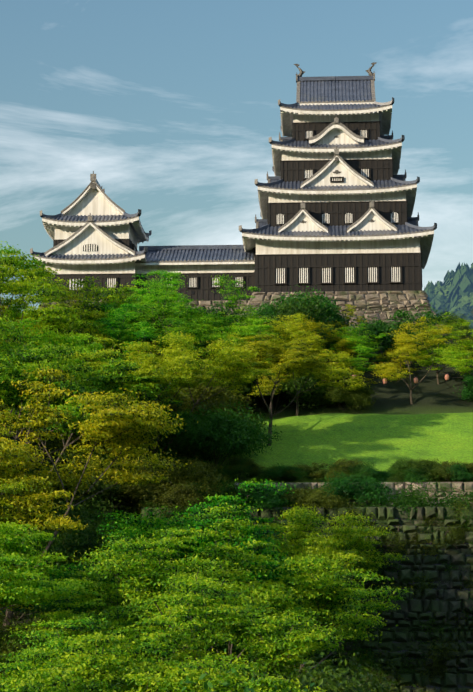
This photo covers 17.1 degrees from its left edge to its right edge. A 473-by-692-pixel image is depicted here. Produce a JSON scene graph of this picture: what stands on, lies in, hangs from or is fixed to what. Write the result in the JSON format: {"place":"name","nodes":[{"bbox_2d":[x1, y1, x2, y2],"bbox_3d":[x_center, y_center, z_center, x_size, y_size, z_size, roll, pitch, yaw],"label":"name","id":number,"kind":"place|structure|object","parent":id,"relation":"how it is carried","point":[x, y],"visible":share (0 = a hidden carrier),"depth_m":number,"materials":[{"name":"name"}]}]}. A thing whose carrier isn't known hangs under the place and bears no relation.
{"place":"outdoors","nodes":[
{"label":"outdoors","id":0,"kind":"place"},
{"bbox_2d":[0,309,472,630],"bbox_3d":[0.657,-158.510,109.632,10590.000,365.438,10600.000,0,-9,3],"label":"terrain","id":1,"kind":"structure","parent":0,"point":[434,420],"depth_m":99.03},
{"bbox_2d":[1,298,24,323],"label":"cherry tree","id":2,"kind":"object","parent":1,"relation":"on","point":[14,312],"visible":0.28,"depth_m":111.89,"materials":[{"name":"green plant"}]},
{"bbox_2d":[0,614,42,644],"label":"bush","id":3,"kind":"object","parent":1,"relation":"on","point":[3,628],"visible":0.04,"depth_m":67.15,"materials":[{"name":"green plant"}]},
{"bbox_2d":[0,293,47,345],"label":"cherry tree","id":4,"kind":"object","parent":1,"relation":"on","point":[3,307],"visible":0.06,"depth_m":108.38,"materials":[{"name":"green plant"}]},
{"bbox_2d":[0,465,61,612],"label":"camphor tree","id":5,"kind":"object","parent":1,"relation":"on","point":[6,487],"visible":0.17,"depth_m":61.82,"materials":[{"name":"green plant"}]},
{"bbox_2d":[0,620,72,671],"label":"bush","id":6,"kind":"object","parent":1,"relation":"on","point":[17,639],"visible":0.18,"depth_m":63.12,"materials":[{"name":"green plant"}]},
{"bbox_2d":[0,467,81,525],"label":"bush","id":7,"kind":"object","parent":1,"relation":"on","point":[57,500],"visible":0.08,"depth_m":84.66,"materials":[{"name":"green plant"}]},
{"bbox_2d":[0,241,95,329],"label":"cherry tree","id":8,"kind":"object","parent":1,"relation":"on","point":[13,250],"visible":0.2,"depth_m":110.53,"materials":[{"name":"green plant"}]},
{"bbox_2d":[0,560,103,623],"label":"bush","id":9,"kind":"object","parent":1,"relation":"on","point":[81,609],"visible":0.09,"depth_m":73.51,"materials":[{"name":"green plant"}]},
{"bbox_2d":[0,518,111,608],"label":"camphor tree","id":10,"kind":"object","parent":1,"relation":"on","point":[26,592],"visible":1,"depth_m":55.91,"materials":[{"name":"green plant"}]},
{"bbox_2d":[4,510,111,618],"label":"bush","id":11,"kind":"object","parent":1,"relation":"on","point":[62,549],"visible":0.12,"depth_m":77.12,"materials":[{"name":"green plant"}]},
{"bbox_2d":[0,314,116,367],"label":"cherry tree","id":12,"kind":"object","parent":1,"relation":"on","point":[97,334],"visible":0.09,"depth_m":106.28,"materials":[{"name":"green plant"}]},
{"bbox_2d":[0,306,123,439],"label":"cherry tree","id":13,"kind":"object","parent":1,"relation":"on","point":[52,338],"visible":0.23,"depth_m":98.43,"materials":[{"name":"green plant"}]},
{"bbox_2d":[0,495,123,571],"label":"bush","id":14,"kind":"object","parent":1,"relation":"on","point":[86,513],"visible":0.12,"depth_m":82.56,"materials":[{"name":"green plant"}]},
{"bbox_2d":[10,601,144,657],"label":"bush","id":15,"kind":"object","parent":1,"relation":"on","point":[36,619],"visible":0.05,"depth_m":68.43,"materials":[{"name":"green plant"}]},
{"bbox_2d":[33,287,127,360],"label":"cherry tree","id":16,"kind":"object","parent":1,"relation":"on","point":[73,304],"visible":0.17,"depth_m":107.63,"materials":[{"name":"green plant"}]},
{"bbox_2d":[34,418,129,458],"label":"bush","id":17,"kind":"object","parent":1,"relation":"on","point":[73,438],"visible":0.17,"depth_m":96.56,"materials":[{"name":"green plant"}]},
{"bbox_2d":[29,503,153,575],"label":"bush","id":18,"kind":"object","parent":1,"relation":"on","point":[98,523],"visible":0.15,"depth_m":79.14,"materials":[{"name":"green plant"}]},
{"bbox_2d":[56,313,131,362],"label":"tree","id":19,"kind":"object","parent":1,"relation":"on","point":[92,341],"visible":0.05,"depth_m":107.32,"materials":[{"name":"green plant"}]},
{"bbox_2d":[0,316,188,501],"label":"camphor tree","id":20,"kind":"object","parent":1,"relation":"on","point":[11,370],"visible":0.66,"depth_m":84.45,"materials":[{"name":"green plant"}]},
{"bbox_2d":[0,366,197,636],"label":"camphor tree","id":21,"kind":"object","parent":1,"relation":"on","point":[122,428],"visible":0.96,"depth_m":70.19,"materials":[{"name":"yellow plant"}]},
{"bbox_2d":[55,458,146,520],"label":"bush","id":22,"kind":"object","parent":1,"relation":"on","point":[97,486],"visible":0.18,"depth_m":86.70,"materials":[{"name":"green plant"}]},
{"bbox_2d":[0,247,203,361],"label":"cherry tree","id":23,"kind":"object","parent":1,"relation":"on","point":[26,285],"visible":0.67,"depth_m":103.10,"materials":[{"name":"green plant"}]},
{"bbox_2d":[63,446,153,507],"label":"bush","id":24,"kind":"object","parent":1,"relation":"on","point":[103,456],"visible":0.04,"depth_m":91.05,"materials":[{"name":"green plant"}]},
{"bbox_2d":[0,614,223,691],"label":"camphor tree","id":25,"kind":"object","parent":1,"relation":"on","point":[22,665],"visible":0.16,"depth_m":43.78,"materials":[{"name":"green plant"}]},
{"bbox_2d":[59,303,172,362],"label":"cherry tree","id":26,"kind":"object","parent":1,"relation":"on","point":[115,322],"visible":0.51,"depth_m":103.88,"materials":[{"name":"green plant"}]},
{"bbox_2d":[72,289,160,341],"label":"cherry tree","id":27,"kind":"object","parent":1,"relation":"on","point":[97,299],"visible":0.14,"depth_m":113.22,"materials":[{"name":"green plant"}]},
{"bbox_2d":[49,417,198,465],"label":"bush","id":28,"kind":"object","parent":1,"relation":"on","point":[162,443],"visible":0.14,"depth_m":92.05,"materials":[{"name":"green plant"}]},
{"bbox_2d":[74,291,173,330],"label":"tree","id":29,"kind":"object","parent":1,"relation":"on","point":[96,307],"visible":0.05,"depth_m":114.37,"materials":[{"name":"green plant"}]},
{"bbox_2d":[9,554,266,660],"bbox_3d":[-3.504,12.551,59.227,8.777,9.382,11.848,-2,-9,13],"label":"camphor tree","id":30,"kind":"object","parent":1,"relation":"on","point":[120,613],"visible":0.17,"depth_m":57.84,"materials":[{"name":"green plant"}]},
{"bbox_2d":[87,269,214,352],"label":"cherry tree","id":31,"kind":"object","parent":1,"relation":"on","point":[143,295],"visible":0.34,"depth_m":109.44,"materials":[{"name":"green plant"}]},
{"bbox_2d":[136,486,195,512],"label":"wall top bush","id":32,"kind":"object","parent":1,"relation":"on","point":[156,504],"visible":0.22,"depth_m":86.53,"materials":[{"name":"green plant"}]},
{"bbox_2d":[58,329,275,459],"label":"camphor tree","id":33,"kind":"object","parent":1,"relation":"on","point":[181,370],"visible":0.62,"depth_m":90.56,"materials":[{"name":"green plant"}]},
{"bbox_2d":[121,480,213,515],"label":"wall top bush","id":34,"kind":"object","parent":1,"relation":"on","point":[172,494],"visible":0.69,"depth_m":86.12,"materials":[{"name":"green plant"}]},
{"bbox_2d":[104,450,234,509],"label":"bush","id":35,"kind":"object","parent":1,"relation":"on","point":[179,475],"visible":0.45,"depth_m":87.32,"materials":[{"name":"green plant"}]},
{"bbox_2d":[0,575,355,691],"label":"camphor tree","id":36,"kind":"object","parent":1,"relation":"on","point":[281,652],"visible":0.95,"depth_m":35.95,"materials":[{"name":"green plant"}]},
{"bbox_2d":[39,478,348,661],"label":"camphor tree","id":37,"kind":"object","parent":1,"relation":"on","point":[140,527],"visible":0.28,"depth_m":67.29,"materials":[{"name":"green plant"}]},
{"bbox_2d":[174,481,220,507],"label":"wall top bush","id":38,"kind":"object","parent":1,"relation":"on","point":[187,486],"visible":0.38,"depth_m":85.79,"materials":[{"name":"green plant"}]},
{"bbox_2d":[118,274,284,360],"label":"cherry tree","id":39,"kind":"object","parent":1,"relation":"on","point":[194,311],"visible":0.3,"depth_m":109.20,"materials":[{"name":"green plant"}]},
{"bbox_2d":[165,367,243,411],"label":"bush","id":40,"kind":"object","parent":1,"relation":"on","point":[196,393],"visible":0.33,"depth_m":100.39,"materials":[{"name":"green plant"}]},
{"bbox_2d":[154,301,254,353],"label":"bush","id":41,"kind":"object","parent":1,"relation":"on","point":[213,310],"visible":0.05,"depth_m":111.41,"materials":[{"name":"green plant"}]},
{"bbox_2d":[140,389,273,457],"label":"bush","id":42,"kind":"object","parent":1,"relation":"on","point":[175,409],"visible":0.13,"depth_m":95.51,"materials":[{"name":"green plant"}]},
{"bbox_2d":[100,273,316,399],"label":"cherry tree","id":43,"kind":"object","parent":1,"relation":"on","point":[198,330],"visible":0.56,"depth_m":104.47,"materials":[{"name":"green plant"}]},
{"bbox_2d":[154,323,264,368],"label":"bush","id":44,"kind":"object","parent":1,"relation":"on","point":[210,346],"visible":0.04,"depth_m":107.53,"materials":[{"name":"green plant"}]},
{"bbox_2d":[52,648,373,691],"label":"tree","id":45,"kind":"object","parent":1,"relation":"on","point":[306,678],"visible":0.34,"depth_m":43.70,"materials":[{"name":"green plant"}]},
{"bbox_2d":[145,399,286,465],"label":"bush","id":46,"kind":"object","parent":1,"relation":"on","point":[227,434],"visible":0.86,"depth_m":90.10,"materials":[{"name":"green plant"}]},
{"bbox_2d":[151,315,289,410],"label":"cherry tree","id":47,"kind":"object","parent":1,"relation":"on","point":[241,329],"visible":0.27,"depth_m":106.08,"materials":[{"name":"green plant"}]},
{"bbox_2d":[185,356,279,409],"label":"tree","id":48,"kind":"object","parent":1,"relation":"on","point":[246,390],"visible":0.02,"depth_m":104.09,"materials":[{"name":"green plant"}]},
{"bbox_2d":[222,454,259,478],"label":"edge bush","id":49,"kind":"object","parent":1,"relation":"on","point":[244,468],"visible":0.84,"depth_m":89.19,"materials":[{"name":"green plant"}]},
{"bbox_2d":[72,502,413,676],"bbox_3d":[-0.907,10.412,51.402,11.668,10.445,14.384,-6,-10,34],"label":"camphor tree","id":50,"kind":"object","parent":1,"relation":"on","point":[333,595],"visible":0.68,"depth_m":50.09,"materials":[{"name":"green plant"}]},
{"bbox_2d":[141,625,347,674],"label":"bush","id":51,"kind":"object","parent":1,"relation":"on","point":[315,660],"visible":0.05,"depth_m":72.68,"materials":[{"name":"green plant"}]},
{"bbox_2d":[39,290,449,334],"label":"stone wall","id":52,"kind":"structure","parent":1,"relation":"on","point":[387,304],"depth_m":124.58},
{"bbox_2d":[30,171,151,299],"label":"castle turret","id":53,"kind":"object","parent":52,"relation":"on","point":[94,230],"visible":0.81,"depth_m":127.86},
{"bbox_2d":[135,245,255,300],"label":"connecting corridor building","id":54,"kind":"structure","parent":52,"relation":"on","point":[198,266],"depth_m":127.63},
{"bbox_2d":[239,62,436,291],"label":"castle keep","id":55,"kind":"structure","parent":52,"relation":"on","point":[336,195],"depth_m":127.40,"materials":[{"name":"wood"}]},
{"bbox_2d":[226,454,265,479],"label":"edge bush","id":56,"kind":"object","parent":1,"relation":"on","point":[253,467],"visible":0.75,"depth_m":89.60,"materials":[{"name":"green plant"}]},
{"bbox_2d":[180,649,314,691],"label":"bush","id":57,"kind":"object","parent":1,"relation":"on","point":[225,684],"visible":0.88,"depth_m":32.40,"materials":[{"name":"green plant"}]},
{"bbox_2d":[250,467,271,481],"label":"edge bush","id":58,"kind":"object","parent":1,"relation":"on","point":[260,475],"visible":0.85,"depth_m":89.33,"materials":[{"name":"green plant"}]},
{"bbox_2d":[242,480,301,511],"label":"wall top bush","id":59,"kind":"object","parent":1,"relation":"on","point":[265,499],"visible":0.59,"depth_m":85.47,"materials":[{"name":"green plant"}]},
{"bbox_2d":[217,345,337,412],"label":"bush","id":60,"kind":"object","parent":1,"relation":"on","point":[307,396],"visible":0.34,"depth_m":105.39,"materials":[{"name":"green plant"}]},
{"bbox_2d":[262,463,307,481],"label":"edge bush","id":61,"kind":"object","parent":1,"relation":"on","point":[278,473],"visible":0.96,"depth_m":89.00,"materials":[{"name":"green plant"}]},
{"bbox_2d":[268,464,305,482],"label":"edge bush","id":62,"kind":"object","parent":1,"relation":"on","point":[277,478],"visible":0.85,"depth_m":89.23,"materials":[{"name":"green plant"}]},
{"bbox_2d":[175,502,408,587],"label":"camphor tree","id":63,"kind":"object","parent":1,"relation":"on","point":[352,557],"visible":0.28,"depth_m":80.06,"materials":[{"name":"green plant"}]},
{"bbox_2d":[231,334,357,445],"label":"camphor tree","id":64,"kind":"object","parent":1,"relation":"on","point":[287,364],"visible":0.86,"depth_m":95.91,"materials":[{"name":"plant"}]},
{"bbox_2d":[222,313,370,415],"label":"cherry tree","id":65,"kind":"object","parent":1,"relation":"on","point":[300,334],"visible":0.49,"depth_m":105.37,"materials":[{"name":"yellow plant"}]},
{"bbox_2d":[238,284,359,344],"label":"bush","id":66,"kind":"object","parent":1,"relation":"on","point":[265,312],"visible":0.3,"depth_m":113.03,"materials":[{"name":"green plant"}]},
{"bbox_2d":[141,507,472,691],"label":"stone wall","id":67,"kind":"structure","parent":1,"relation":"on","point":[414,610],"depth_m":83.64,"materials":[{"name":"black"}]},
{"bbox_2d":[171,475,255,506],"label":"shrub","id":68,"kind":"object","parent":67,"relation":"on","point":[228,490],"depth_m":86.51,"materials":[{"name":"green plant"}]},
{"bbox_2d":[280,496,384,540],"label":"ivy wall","id":69,"kind":"structure","parent":67,"relation":"attached to","point":[348,512],"depth_m":85.36,"materials":[{"name":"green plant"}]},
{"bbox_2d":[323,596,383,653],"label":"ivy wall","id":70,"kind":"structure","parent":67,"relation":"attached to","point":[351,617],"depth_m":82.90,"materials":[{"name":"green plant"}]},
{"bbox_2d":[337,565,409,634],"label":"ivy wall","id":71,"kind":"structure","parent":67,"relation":"attached to","point":[381,580],"depth_m":83.88,"materials":[{"name":"green plant"}]},
{"bbox_2d":[329,642,424,678],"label":"ivy wall","id":72,"kind":"structure","parent":67,"relation":"attached to","point":[363,657],"depth_m":82.40,"materials":[{"name":"green plant"}]},
{"bbox_2d":[347,647,411,691],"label":"bush","id":73,"kind":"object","parent":67,"relation":"attached to","point":[382,666],"depth_m":81.89,"materials":[{"name":"green plant"}]},
{"bbox_2d":[346,475,443,530],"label":"bush","id":74,"kind":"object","parent":67,"relation":"on","point":[421,496],"depth_m":85.78,"materials":[{"name":"green plant"}]},
{"bbox_2d":[365,535,449,584],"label":"ivy wall","id":75,"kind":"structure","parent":67,"relation":"attached to","point":[430,554],"depth_m":84.41,"materials":[{"name":"green plant"}]},
{"bbox_2d":[370,525,450,573],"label":"ivy wall","id":76,"kind":"structure","parent":67,"relation":"attached to","point":[396,541],"depth_m":84.55,"materials":[{"name":"green plant"}]},
{"bbox_2d":[371,482,472,544],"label":"bush","id":77,"kind":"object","parent":67,"relation":"attached to","point":[450,500],"depth_m":85.54,"materials":[{"name":"green plant"}]},
{"bbox_2d":[387,609,458,674],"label":"ivy wall","id":78,"kind":"structure","parent":67,"relation":"attached to","point":[434,630],"depth_m":82.68,"materials":[{"name":"green plant"}]},
{"bbox_2d":[406,510,443,546],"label":"ivy wall","id":79,"kind":"structure","parent":67,"relation":"attached to","point":[429,523],"depth_m":84.94,"materials":[{"name":"green plant"}]},
{"bbox_2d":[405,567,472,621],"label":"ivy wall","id":80,"kind":"structure","parent":67,"relation":"attached to","point":[420,588],"depth_m":83.72,"materials":[{"name":"green plant"}]},
{"bbox_2d":[409,632,472,691],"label":"ivy wall","id":81,"kind":"structure","parent":67,"relation":"attached to","point":[437,664],"depth_m":82.10,"materials":[{"name":"green plant"}]},
{"bbox_2d":[429,491,472,543],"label":"ivy wall","id":82,"kind":"structure","parent":67,"relation":"attached to","point":[460,505],"depth_m":84.95,"materials":[{"name":"green plant"}]},
{"bbox_2d":[441,521,469,549],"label":"ivy wall","id":83,"kind":"structure","parent":67,"relation":"attached to","point":[460,531],"depth_m":84.51,"materials":[{"name":"green plant"}]},
{"bbox_2d":[294,460,329,480],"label":"edge bush","id":84,"kind":"object","parent":1,"relation":"on","point":[313,469],"visible":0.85,"depth_m":89.49,"materials":[{"name":"green plant"}]},
{"bbox_2d":[278,484,348,514],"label":"wall top bush","id":85,"kind":"object","parent":1,"relation":"on","point":[311,496],"visible":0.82,"depth_m":85.90,"materials":[{"name":"green plant"}]},
{"bbox_2d":[258,292,370,361],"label":"bush","id":86,"kind":"object","parent":1,"relation":"on","point":[296,309],"visible":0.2,"depth_m":109.79,"materials":[{"name":"green plant"}]},
{"bbox_2d":[276,318,356,362],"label":"cherry tree","id":87,"kind":"object","parent":1,"relation":"on","point":[317,326],"visible":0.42,"depth_m":108.63,"materials":[{"name":"green plant"}]},
{"bbox_2d":[221,649,422,691],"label":"bush","id":88,"kind":"object","parent":1,"relation":"on","point":[380,688],"visible":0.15,"depth_m":55.83,"materials":[{"name":"green plant"}]},
{"bbox_2d":[307,333,379,368],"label":"tree","id":89,"kind":"object","parent":1,"relation":"on","point":[328,347],"visible":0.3,"depth_m":111.43,"materials":[{"name":"green plant"}]},
{"bbox_2d":[324,455,367,478],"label":"edge bush","id":90,"kind":"object","parent":1,"relation":"on","point":[350,463],"visible":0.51,"depth_m":88.78,"materials":[{"name":"green plant"}]},
{"bbox_2d":[327,304,368,333],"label":"cherry tree","id":91,"kind":"object","parent":1,"relation":"on","point":[350,314],"visible":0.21,"depth_m":113.69,"materials":[{"name":"green plant"}]},
{"bbox_2d":[315,382,382,410],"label":"bush","id":92,"kind":"object","parent":1,"relation":"on","point":[357,397],"visible":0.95,"depth_m":104.81,"materials":[{"name":"green plant"}]},
{"bbox_2d":[309,323,389,378],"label":"cherry tree","id":93,"kind":"object","parent":1,"relation":"on","point":[361,346],"visible":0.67,"depth_m":108.89,"materials":[{"name":"green plant"}]},
{"bbox_2d":[306,466,396,505],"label":"wall top bush","id":94,"kind":"object","parent":1,"relation":"on","point":[344,487],"visible":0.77,"depth_m":86.50,"materials":[{"name":"green plant"}]},
{"bbox_2d":[234,482,472,506],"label":"stone wall","id":95,"kind":"structure","parent":1,"relation":"on","point":[468,486],"depth_m":87.33,"materials":[{"name":"black"}]},
{"bbox_2d":[329,461,377,480],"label":"edge bush","id":96,"kind":"object","parent":1,"relation":"on","point":[359,468],"visible":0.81,"depth_m":88.53,"materials":[{"name":"green plant"}]},
{"bbox_2d":[341,299,454,367],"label":"bush","id":97,"kind":"object","parent":1,"relation":"on","point":[378,327],"visible":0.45,"depth_m":111.08,"materials":[{"name":"green plant"}]},
{"bbox_2d":[385,464,426,483],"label":"edge bush","id":98,"kind":"object","parent":1,"relation":"on","point":[413,475],"visible":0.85,"depth_m":87.97,"materials":[{"name":"green plant"}]},
{"bbox_2d":[386,458,428,480],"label":"edge bush","id":99,"kind":"object","parent":1,"relation":"on","point":[398,465],"visible":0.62,"depth_m":88.55,"materials":[{"name":"green plant"}]},
{"bbox_2d":[363,316,472,404],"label":"cherry tree","id":100,"kind":"object","parent":1,"relation":"on","point":[388,370],"visible":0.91,"depth_m":106.29,"materials":[{"name":"yellow plant"}]},
{"bbox_2d":[402,454,440,479],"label":"edge bush","id":101,"kind":"object","parent":1,"relation":"on","point":[430,464],"visible":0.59,"depth_m":88.69,"materials":[{"name":"green plant"}]},
{"bbox_2d":[404,312,472,383],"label":"cherry tree","id":102,"kind":"object","parent":1,"relation":"on","point":[453,332],"visible":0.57,"depth_m":109.12,"materials":[{"name":"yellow plant"}]},
{"bbox_2d":[429,293,452,314],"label":"tree","id":103,"kind":"object","parent":1,"relation":"on","point":[439,300],"visible":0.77,"depth_m":1036.67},
{"bbox_2d":[415,329,472,379],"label":"cherry tree","id":104,"kind":"object","parent":1,"relation":"on","point":[449,355],"visible":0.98,"depth_m":104.94,"materials":[{"name":"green plant"}]},
{"bbox_2d":[418,311,472,338],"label":"tree","id":105,"kind":"object","parent":1,"relation":"on","point":[466,328],"visible":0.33,"depth_m":116.02,"materials":[{"name":"green plant"}]},
{"bbox_2d":[426,462,466,481],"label":"edge bush","id":106,"kind":"object","parent":1,"relation":"on","point":[441,471],"visible":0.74,"depth_m":88.04,"materials":[{"name":"green plant"}]},
{"bbox_2d":[429,460,472,481],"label":"edge bush","id":107,"kind":"object","parent":1,"relation":"on","point":[457,467],"visible":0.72,"depth_m":87.62,"materials":[{"name":"green plant"}]},
{"bbox_2d":[445,262,472,310],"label":"mountain","id":108,"kind":"structure","parent":1,"relation":"on","point":[462,281],"depth_m":1026.29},
{"bbox_2d":[452,307,472,319],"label":"tree","id":109,"kind":"object","parent":1,"relation":"on","point":[463,310],"visible":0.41,"depth_m":976.47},
{"bbox_2d":[453,370,472,401],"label":"bush","id":110,"kind":"object","parent":1,"relation":"on","point":[467,391],"visible":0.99,"depth_m":105.98,"materials":[{"name":"green plant"}]},
{"bbox_2d":[0,0,472,309],"label":"sky","id":111,"kind":"structure","parent":0,"point":[173,108],"materials":[{"name":"blue"}]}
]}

